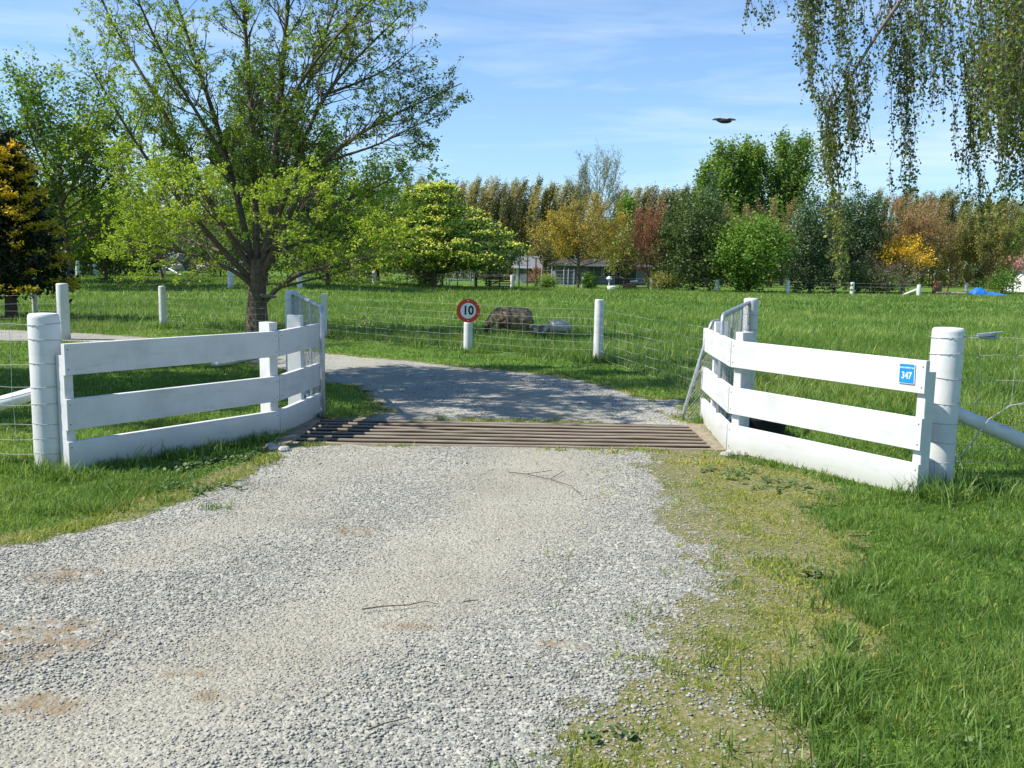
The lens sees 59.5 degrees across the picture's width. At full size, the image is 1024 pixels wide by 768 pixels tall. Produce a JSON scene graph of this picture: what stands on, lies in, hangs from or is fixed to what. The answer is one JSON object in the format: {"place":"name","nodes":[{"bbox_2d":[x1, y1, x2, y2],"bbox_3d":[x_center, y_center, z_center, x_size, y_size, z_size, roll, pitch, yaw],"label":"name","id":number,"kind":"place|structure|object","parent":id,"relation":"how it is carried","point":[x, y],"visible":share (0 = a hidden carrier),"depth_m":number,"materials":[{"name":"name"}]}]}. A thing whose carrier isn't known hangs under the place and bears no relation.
{"place":"outdoors","nodes":[
{"label":"outdoors","id":0,"kind":"place"},
{"bbox_2d":[0,330,899,767],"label":"driveway","id":1,"kind":"structure","parent":0,"point":[542,402],"depth_m":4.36,"materials":[{"name":"gravel"}]},
{"bbox_2d":[266,417,747,456],"bbox_3d":[-0.056,0.759,8.616,4.295,0.598,1.768,1,7,0],"label":"cattle stop","id":2,"kind":"object","parent":1,"relation":"on","point":[692,436],"visible":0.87,"depth_m":8.66,"materials":[{"name":"metal"}]},
{"bbox_2d":[0,262,1023,767],"bbox_3d":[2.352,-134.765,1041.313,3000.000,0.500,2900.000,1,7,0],"label":"ground","id":3,"kind":"structure","parent":0,"point":[640,394],"depth_m":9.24,"materials":[{"name":"plant"}]},
{"bbox_2d":[0,313,60,470],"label":"wire netting fence","id":4,"kind":"object","parent":3,"relation":"on","point":[44,348],"visible":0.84,"depth_m":6.80,"materials":[{"name":"white paint"}]},
{"bbox_2d":[0,122,90,319],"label":"golden conifer","id":5,"kind":"object","parent":3,"relation":"on","point":[24,227],"visible":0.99,"depth_m":23.25,"materials":[{"name":"yellow plant"}]},
{"bbox_2d":[35,188,124,274],"bbox_3d":[-30.339,-10.509,61.393,8.492,6.329,8.700,1,7,0],"label":"broadleaf tree","id":6,"kind":"object","parent":3,"relation":"on","point":[82,270],"visible":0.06,"depth_m":60.56,"materials":[{"name":"green plant"}]},
{"bbox_2d":[0,42,164,284],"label":"ash tree","id":7,"kind":"object","parent":3,"relation":"on","point":[87,133],"visible":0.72,"depth_m":44.06,"materials":[{"name":"green plant"}]},
{"bbox_2d":[47,179,169,280],"bbox_3d":[-23.347,-8.892,51.109,7.276,6.262,7.136,1,7,0],"label":"broadleaf tree","id":8,"kind":"object","parent":3,"relation":"on","point":[106,262],"visible":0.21,"depth_m":50.94,"materials":[{"name":"green plant"}]},
{"bbox_2d":[75,261,180,276],"bbox_3d":[-28.044,-8.081,63.087,4.258,1.258,11.455,3,8,16],"label":"yard fence","id":9,"kind":"object","parent":3,"relation":"on","point":[95,270],"visible":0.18,"depth_m":59.59,"materials":[{"name":"white paint"}]},
{"bbox_2d":[85,214,188,275],"bbox_3d":[-26.907,-10.145,63.192,7.323,5.243,7.288,1,7,0],"label":"broadleaf tree","id":10,"kind":"object","parent":3,"relation":"on","point":[141,268],"visible":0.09,"depth_m":63.39,"materials":[{"name":"green plant"}]},
{"bbox_2d":[139,253,192,270],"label":"farm shed","id":11,"kind":"structure","parent":3,"relation":"on","point":[184,264],"depth_m":101.88,"materials":[{"name":"metal"}]},
{"bbox_2d":[130,218,208,276],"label":"broadleaf tree","id":12,"kind":"object","parent":3,"relation":"on","point":[161,271],"visible":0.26,"depth_m":55.52,"materials":[{"name":"green plant"}]},
{"bbox_2d":[56,315,320,471],"bbox_3d":[-2.571,0.026,8.099,0.451,1.200,3.134,5,8,26],"label":"board fence","id":13,"kind":"object","parent":3,"relation":"on","point":[268,344],"visible":0.92,"depth_m":7.58,"materials":[{"name":"white paint"}]},
{"bbox_2d":[171,220,244,275],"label":"broadleaf tree","id":14,"kind":"object","parent":3,"relation":"on","point":[194,247],"visible":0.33,"depth_m":64.35,"materials":[{"name":"green plant"}]},
{"bbox_2d":[211,358,259,366],"bbox_3d":[-3.885,-0.386,13.189,2.083,0.498,0.110,8,10,44],"label":"brace pole","id":15,"kind":"object","parent":3,"relation":"on","point":[221,364],"visible":0.29,"depth_m":13.52,"materials":[{"name":"metal"}]},
{"bbox_2d":[43,0,473,332],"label":"maple tree","id":16,"kind":"object","parent":3,"relation":"on","point":[256,263],"visible":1,"depth_m":20.00,"materials":[{"name":"green plant"}]},
{"bbox_2d":[189,37,331,284],"bbox_3d":[-14.152,-12.477,50.979,8.106,13.756,8.232,7,10,40],"label":"conifer tree","id":17,"kind":"object","parent":3,"relation":"on","point":[261,135],"visible":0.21,"depth_m":50.01,"materials":[{"name":"green plant"}]},
{"bbox_2d":[285,290,299,371],"bbox_3d":[-3.042,-0.599,12.434,0.200,1.397,0.200,1,7,0],"label":"gate post","id":18,"kind":"object","parent":3,"relation":"on","point":[288,302],"visible":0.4,"depth_m":12.30,"materials":[{"name":"white paint"}]},
{"bbox_2d":[291,291,324,418],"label":"gate","id":19,"kind":"structure","parent":18,"relation":"attached to","point":[321,348],"depth_m":9.78,"materials":[{"name":"metal"}]},
{"bbox_2d":[270,212,350,277],"bbox_3d":[-14.711,-10.232,63.366,8.113,5.808,7.783,1,7,0],"label":"broadleaf tree","id":20,"kind":"object","parent":3,"relation":"on","point":[293,260],"visible":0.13,"depth_m":62.81,"materials":[{"name":"green plant"}]},
{"bbox_2d":[291,112,371,284],"bbox_3d":[-11.275,-11.267,55.018,6.086,10.508,6.020,1,7,0],"label":"conifer tree","id":21,"kind":"object","parent":3,"relation":"on","point":[327,137],"visible":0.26,"depth_m":54.47,"materials":[{"name":"green plant"}]},
{"bbox_2d":[0,283,735,390],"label":"paddock fence","id":22,"kind":"object","parent":3,"relation":"on","point":[62,300],"visible":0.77,"depth_m":17.90,"materials":[{"name":"white paint"}]},
{"bbox_2d":[456,299,479,322],"bbox_3d":[-0.828,-1.385,16.943,0.449,0.449,0.023,-1,8,-12],"label":"speed limit sign","id":23,"kind":"object","parent":22,"relation":"attached to","point":[467,310],"visible":1,"depth_m":16.94,"materials":[{"name":"metal"}]},
{"bbox_2d":[335,149,422,280],"bbox_3d":[-9.752,-12.125,64.980,7.671,9.805,7.143,-4,9,-33],"label":"broadleaf tree","id":24,"kind":"object","parent":3,"relation":"on","point":[386,201],"visible":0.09,"depth_m":64.61,"materials":[{"name":"green plant"}]},
{"bbox_2d":[396,259,451,284],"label":"garden shrub","id":25,"kind":"object","parent":3,"relation":"on","point":[424,279],"visible":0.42,"depth_m":68.87,"materials":[{"name":"green plant"}]},
{"bbox_2d":[345,180,534,287],"bbox_3d":[-5.526,-10.517,63.114,13.830,7.683,13.533,7,9,37],"label":"variegated maple","id":26,"kind":"object","parent":3,"relation":"on","point":[435,233],"visible":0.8,"depth_m":61.49,"materials":[{"name":"green plant"}]},
{"bbox_2d":[465,179,480,279],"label":"windbreak poplar","id":27,"kind":"object","parent":3,"relation":"on","point":[471,198],"visible":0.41,"depth_m":105.58,"materials":[{"name":"green plant"}]},
{"bbox_2d":[477,183,488,279],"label":"windbreak poplar","id":28,"kind":"object","parent":3,"relation":"on","point":[481,204],"visible":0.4,"depth_m":108.36,"materials":[{"name":"green plant"}]},
{"bbox_2d":[485,176,500,243],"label":"windbreak poplar","id":29,"kind":"object","parent":3,"relation":"on","point":[490,209],"visible":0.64,"depth_m":108.18,"materials":[{"name":"green plant"}]},
{"bbox_2d":[474,273,514,286],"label":"farm gate","id":30,"kind":"structure","parent":3,"relation":"on","point":[507,276],"depth_m":69.53,"materials":[{"name":"metal"}]},
{"bbox_2d":[463,217,529,283],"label":"broadleaf tree","id":31,"kind":"object","parent":3,"relation":"on","point":[517,255],"visible":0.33,"depth_m":70.69,"materials":[{"name":"green plant"}]},
{"bbox_2d":[492,178,503,259],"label":"windbreak poplar","id":32,"kind":"object","parent":3,"relation":"on","point":[497,204],"visible":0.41,"depth_m":108.82,"materials":[{"name":"green plant"}]},
{"bbox_2d":[497,178,510,269],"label":"windbreak poplar","id":33,"kind":"object","parent":3,"relation":"on","point":[503,213],"visible":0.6,"depth_m":107.93,"materials":[{"name":"green plant"}]},
{"bbox_2d":[483,307,533,335],"bbox_3d":[-0.084,-1.449,20.731,1.212,0.688,0.522,3,8,12],"label":"boulder","id":34,"kind":"object","parent":3,"relation":"on","point":[512,316],"visible":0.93,"depth_m":20.55,"materials":[{"name":"stone"}]},
{"bbox_2d":[504,177,518,278],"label":"windbreak poplar","id":35,"kind":"object","parent":3,"relation":"on","point":[511,201],"visible":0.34,"depth_m":110.88,"materials":[{"name":"green plant"}]},
{"bbox_2d":[0,320,1023,767],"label":"long grass","id":36,"kind":"structure","parent":3,"relation":"on","point":[950,492],"depth_m":3.79,"materials":[{"name":"plant"}]},
{"bbox_2d":[0,273,1023,767],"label":"dry grass","id":37,"kind":"structure","parent":3,"relation":"on","point":[756,565],"depth_m":5.48,"materials":[{"name":"plant"}]},
{"bbox_2d":[509,181,524,273],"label":"windbreak poplar","id":38,"kind":"object","parent":3,"relation":"on","point":[515,214],"visible":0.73,"depth_m":109.64,"materials":[{"name":"green plant"}]},
{"bbox_2d":[17,212,1023,286],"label":"woodland","id":39,"kind":"object","parent":3,"relation":"on","point":[914,282],"visible":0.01,"depth_m":122.17,"materials":[{"name":"green plant"}]},
{"bbox_2d":[516,176,528,245],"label":"windbreak poplar","id":40,"kind":"object","parent":3,"relation":"on","point":[520,203],"visible":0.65,"depth_m":110.67,"materials":[{"name":"green plant"}]},
{"bbox_2d":[518,185,532,255],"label":"windbreak poplar","id":41,"kind":"object","parent":3,"relation":"on","point":[524,214],"visible":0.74,"depth_m":110.11,"materials":[{"name":"green plant"}]},
{"bbox_2d":[512,256,541,282],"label":"garden shed","id":42,"kind":"structure","parent":3,"relation":"on","point":[523,272],"depth_m":91.36,"materials":[{"name":"grey"}]},
{"bbox_2d":[525,185,541,255],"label":"windbreak poplar","id":43,"kind":"object","parent":3,"relation":"on","point":[530,214],"visible":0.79,"depth_m":108.73,"materials":[{"name":"green plant"}]},
{"bbox_2d":[528,186,543,256],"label":"windbreak poplar","id":44,"kind":"object","parent":3,"relation":"on","point":[536,208],"visible":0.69,"depth_m":108.25,"materials":[{"name":"green plant"}]},
{"bbox_2d":[524,265,548,285],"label":"garden shrub","id":45,"kind":"object","parent":3,"relation":"on","point":[533,275],"visible":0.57,"depth_m":77.30,"materials":[{"name":"red plant"}]},
{"bbox_2d":[526,325,553,334],"bbox_3d":[0.665,-1.218,21.498,0.751,0.417,0.374,1,7,0],"label":"rock","id":46,"kind":"object","parent":3,"relation":"on","point":[537,328],"visible":0.26,"depth_m":21.40,"materials":[{"name":"stone"}]},
{"bbox_2d":[537,185,547,260],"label":"windbreak poplar","id":47,"kind":"object","parent":3,"relation":"on","point":[543,217],"visible":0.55,"depth_m":108.34,"materials":[{"name":"green plant"}]},
{"bbox_2d":[519,212,569,275],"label":"budding tree","id":48,"kind":"object","parent":3,"relation":"on","point":[537,240],"visible":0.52,"depth_m":86.77,"materials":[{"name":"green plant"}]},
{"bbox_2d":[533,272,559,286],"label":"garden shrub","id":49,"kind":"object","parent":3,"relation":"on","point":[546,279],"visible":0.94,"depth_m":70.20,"materials":[{"name":"green plant"}]},
{"bbox_2d":[544,181,559,273],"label":"windbreak poplar","id":50,"kind":"object","parent":3,"relation":"on","point":[549,201],"visible":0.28,"depth_m":110.39,"materials":[{"name":"green plant"}]},
{"bbox_2d":[547,184,564,273],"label":"windbreak poplar","id":51,"kind":"object","parent":3,"relation":"on","point":[554,205],"visible":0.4,"depth_m":108.75,"materials":[{"name":"green plant"}]},
{"bbox_2d":[542,320,570,333],"bbox_3d":[1.052,-1.311,21.183,0.696,0.394,0.306,1,7,0],"label":"rock","id":52,"kind":"object","parent":3,"relation":"on","point":[563,326],"visible":0.87,"depth_m":21.09,"materials":[{"name":"stone"}]},
{"bbox_2d":[541,268,574,288],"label":"garden fence","id":53,"kind":"object","parent":3,"relation":"on","point":[563,274],"visible":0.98,"depth_m":69.98,"materials":[{"name":"metal"}]},
{"bbox_2d":[102,450,1023,747],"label":"clover weeds","id":54,"kind":"object","parent":3,"relation":"on","point":[248,456],"visible":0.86,"depth_m":6.55,"materials":[{"name":"green plant"}]},
{"bbox_2d":[519,188,632,287],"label":"budding tree","id":55,"kind":"object","parent":3,"relation":"on","point":[563,232],"visible":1,"depth_m":71.07,"materials":[{"name":"yellow plant"}]},
{"bbox_2d":[579,271,600,288],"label":"round shrub","id":56,"kind":"object","parent":3,"relation":"on","point":[588,281],"visible":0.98,"depth_m":69.27,"materials":[{"name":"green plant"}]},
{"bbox_2d":[563,139,628,241],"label":"silver leaf tree","id":57,"kind":"object","parent":3,"relation":"on","point":[583,173],"visible":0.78,"depth_m":101.26,"materials":[{"name":"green plant"}]},
{"bbox_2d":[227,271,967,295],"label":"fence","id":58,"kind":"object","parent":3,"relation":"on","point":[230,282],"visible":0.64,"depth_m":65.87,"materials":[{"name":"white paint"}]},
{"bbox_2d":[548,258,651,285],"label":"long house","id":59,"kind":"structure","parent":3,"relation":"on","point":[636,275],"depth_m":89.33,"materials":[{"name":"grey"}]},
{"bbox_2d":[585,266,601,276],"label":"window","id":60,"kind":"structure","parent":59,"relation":"in","point":[598,270],"depth_m":89.25,"materials":[{"name":"black glass"}]},
{"bbox_2d":[614,267,636,284],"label":"door","id":61,"kind":"structure","parent":59,"relation":"in","point":[633,276],"depth_m":89.33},
{"bbox_2d":[594,220,652,283],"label":"broadleaf tree","id":62,"kind":"object","parent":3,"relation":"on","point":[619,259],"visible":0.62,"depth_m":78.46,"materials":[{"name":"green plant"}]},
{"bbox_2d":[603,190,650,263],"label":"broadleaf tree","id":63,"kind":"object","parent":3,"relation":"on","point":[629,205],"visible":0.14,"depth_m":90.09,"materials":[{"name":"green plant"}]},
{"bbox_2d":[639,183,653,261],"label":"windbreak poplar","id":64,"kind":"object","parent":3,"relation":"on","point":[643,200],"visible":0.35,"depth_m":108.03,"materials":[{"name":"green plant"}]},
{"bbox_2d":[624,193,672,288],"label":"red twig tree","id":65,"kind":"object","parent":3,"relation":"on","point":[642,234],"visible":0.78,"depth_m":70.76,"materials":[{"name":"plant"}]},
{"bbox_2d":[642,183,656,263],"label":"windbreak poplar","id":66,"kind":"object","parent":3,"relation":"on","point":[647,198],"visible":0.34,"depth_m":107.72,"materials":[{"name":"green plant"}]},
{"bbox_2d":[656,188,669,274],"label":"windbreak poplar","id":67,"kind":"object","parent":3,"relation":"on","point":[666,191],"visible":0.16,"depth_m":108.32,"materials":[{"name":"green plant"}]},
{"bbox_2d":[643,270,686,289],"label":"garden shrub","id":68,"kind":"object","parent":3,"relation":"on","point":[664,281],"visible":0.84,"depth_m":70.03,"materials":[{"name":"green plant"}]},
{"bbox_2d":[641,183,739,290],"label":"evergreen tree","id":69,"kind":"object","parent":3,"relation":"on","point":[695,236],"visible":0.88,"depth_m":68.31,"materials":[{"name":"green plant"}]},
{"bbox_2d":[681,319,719,419],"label":"gate","id":70,"kind":"structure","parent":3,"relation":"on","point":[700,359],"depth_m":9.63,"materials":[{"name":"metal"}]},
{"bbox_2d":[687,151,732,283],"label":"green poplar","id":71,"kind":"object","parent":3,"relation":"on","point":[703,170],"visible":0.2,"depth_m":103.02,"materials":[{"name":"green plant"}]},
{"bbox_2d":[694,168,727,285],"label":"evergreen tree","id":72,"kind":"object","parent":3,"relation":"on","point":[713,184],"visible":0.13,"depth_m":88.09,"materials":[{"name":"green plant"}]},
{"bbox_2d":[704,201,758,285],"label":"rust twig tree","id":73,"kind":"object","parent":3,"relation":"on","point":[730,214],"visible":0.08,"depth_m":93.10,"materials":[{"name":"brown plant"}]},
{"bbox_2d":[702,133,762,283],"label":"green poplar","id":74,"kind":"object","parent":3,"relation":"on","point":[730,177],"visible":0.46,"depth_m":102.02,"materials":[{"name":"green plant"}]},
{"bbox_2d":[742,298,758,389],"bbox_3d":[2.762,-0.273,10.480,0.180,1.460,0.180,1,7,0],"label":"gate post","id":75,"kind":"object","parent":3,"relation":"on","point":[754,312],"visible":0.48,"depth_m":10.35,"materials":[{"name":"white paint"}]},
{"bbox_2d":[716,301,750,420],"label":"gate","id":76,"kind":"structure","parent":75,"relation":"attached to","point":[724,315],"depth_m":9.21,"materials":[{"name":"metal"}]},
{"bbox_2d":[730,133,771,280],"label":"green poplar","id":77,"kind":"object","parent":3,"relation":"on","point":[757,158],"visible":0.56,"depth_m":102.61,"materials":[{"name":"green plant"}]},
{"bbox_2d":[699,205,810,291],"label":"round tree","id":78,"kind":"object","parent":3,"relation":"on","point":[760,250],"visible":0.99,"depth_m":66.08,"materials":[{"name":"green plant"}]},
{"bbox_2d":[749,417,785,434],"bbox_3d":[2.472,0.420,8.860,0.428,0.195,0.400,1,7,0],"label":"water trough","id":79,"kind":"object","parent":3,"relation":"on","point":[768,426],"visible":0.29,"depth_m":8.67,"materials":[{"name":"black plastic"}]},
{"bbox_2d":[740,196,807,286],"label":"rust twig tree","id":80,"kind":"object","parent":3,"relation":"on","point":[775,207],"visible":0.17,"depth_m":89.33,"materials":[{"name":"plant"}]},
{"bbox_2d":[755,125,825,284],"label":"green poplar","id":81,"kind":"object","parent":3,"relation":"on","point":[789,175],"visible":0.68,"depth_m":102.36,"materials":[{"name":"green plant"}]},
{"bbox_2d":[777,188,849,291],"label":"evergreen tree","id":82,"kind":"object","parent":3,"relation":"on","point":[809,261],"visible":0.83,"depth_m":68.47,"materials":[{"name":"green plant"}]},
{"bbox_2d":[700,322,935,494],"bbox_3d":[2.282,0.123,8.000,0.623,1.200,3.367,-1,8,-17],"label":"board fence","id":83,"kind":"object","parent":3,"relation":"on","point":[743,355],"visible":0.88,"depth_m":7.22,"materials":[{"name":"white paint"}]},
{"bbox_2d":[898,363,915,383],"bbox_3d":[2.873,-0.077,6.522,0.006,0.150,0.130,-4,9,-32],"label":"number plate","id":84,"kind":"object","parent":83,"relation":"attached to","point":[906,373],"visible":1,"depth_m":6.52,"materials":[{"name":"metal"}]},
{"bbox_2d":[814,211,856,291],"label":"evergreen tree","id":85,"kind":"object","parent":3,"relation":"on","point":[831,286],"visible":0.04,"depth_m":75.31,"materials":[{"name":"green plant"}]},
{"bbox_2d":[825,181,912,292],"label":"evergreen tree","id":86,"kind":"object","parent":3,"relation":"on","point":[861,227],"visible":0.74,"depth_m":71.08,"materials":[{"name":"green plant"}]},
{"bbox_2d":[836,259,915,293],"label":"evergreen shrub","id":87,"kind":"object","parent":3,"relation":"on","point":[876,288],"visible":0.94,"depth_m":69.52,"materials":[{"name":"green plant"}]},
{"bbox_2d":[742,0,1023,290],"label":"weeping birch","id":88,"kind":"object","parent":3,"relation":"on","point":[1003,103],"visible":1,"depth_m":6.79,"materials":[{"name":"green plant"}]},
{"bbox_2d":[858,252,925,293],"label":"bare shrub","id":89,"kind":"object","parent":3,"relation":"on","point":[883,270],"visible":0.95,"depth_m":67.99,"materials":[{"name":"brown plant"}]},
{"bbox_2d":[872,229,937,293],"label":"yellow shrub","id":90,"kind":"object","parent":3,"relation":"on","point":[905,254],"visible":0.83,"depth_m":70.80,"materials":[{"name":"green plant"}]},
{"bbox_2d":[865,187,965,291],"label":"rust twig tree","id":91,"kind":"object","parent":3,"relation":"on","point":[921,224],"visible":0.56,"depth_m":75.68,"materials":[{"name":"plant"}]},
{"bbox_2d":[910,190,930,286],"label":"windbreak poplar","id":92,"kind":"object","parent":3,"relation":"on","point":[922,201],"visible":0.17,"depth_m":106.73,"materials":[{"name":"brown plant"}]},
{"bbox_2d":[932,281,942,293],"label":"garden bin","id":93,"kind":"object","parent":3,"relation":"on","point":[936,286],"visible":0.85,"depth_m":73.21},
{"bbox_2d":[928,187,948,286],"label":"windbreak poplar","id":94,"kind":"object","parent":3,"relation":"on","point":[942,199],"visible":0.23,"depth_m":109.56,"materials":[{"name":"brown plant"}]},
{"bbox_2d":[942,188,961,287],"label":"windbreak poplar","id":95,"kind":"object","parent":3,"relation":"on","point":[955,200],"visible":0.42,"depth_m":109.75,"materials":[{"name":"brown plant"}]},
{"bbox_2d":[916,203,993,291],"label":"olive tree","id":96,"kind":"object","parent":3,"relation":"on","point":[949,262],"visible":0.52,"depth_m":80.12,"materials":[{"name":"green plant"}]},
{"bbox_2d":[957,193,977,287],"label":"windbreak poplar","id":97,"kind":"object","parent":3,"relation":"on","point":[971,199],"visible":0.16,"depth_m":106.80,"materials":[{"name":"brown plant"}]},
{"bbox_2d":[928,327,1023,488],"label":"wire netting fence","id":98,"kind":"object","parent":3,"relation":"on","point":[947,352],"visible":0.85,"depth_m":6.66,"materials":[{"name":"white paint"}]},
{"bbox_2d":[967,288,1007,295],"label":"tarpaulin","id":99,"kind":"object","parent":3,"relation":"on","point":[976,291],"visible":0.9,"depth_m":70.64,"materials":[{"name":"plastic"}]},
{"bbox_2d":[954,198,1023,291],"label":"olive tree","id":100,"kind":"object","parent":3,"relation":"on","point":[1003,245],"visible":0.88,"depth_m":78.09,"materials":[{"name":"green plant"}]},
{"bbox_2d":[980,265,1023,294],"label":"garden shrub","id":101,"kind":"object","parent":3,"relation":"on","point":[1004,279],"visible":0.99,"depth_m":73.17,"materials":[{"name":"green plant"}]},
{"bbox_2d":[995,251,1023,292],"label":"blossom shrub","id":102,"kind":"object","parent":3,"relation":"on","point":[1015,263],"visible":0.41,"depth_m":84.86,"materials":[{"name":"pink plant"}]},
{"bbox_2d":[1004,263,1023,291],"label":"white house","id":103,"kind":"structure","parent":3,"relation":"on","point":[1022,280],"depth_m":91.78,"materials":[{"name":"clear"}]},
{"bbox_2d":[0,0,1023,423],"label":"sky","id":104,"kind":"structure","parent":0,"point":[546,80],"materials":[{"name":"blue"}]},
{"bbox_2d":[518,257,536,285],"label":"net fence","id":105,"kind":"object","parent":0,"point":[527,268],"visible":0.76,"depth_m":75.39,"materials":[{"name":"metal"}]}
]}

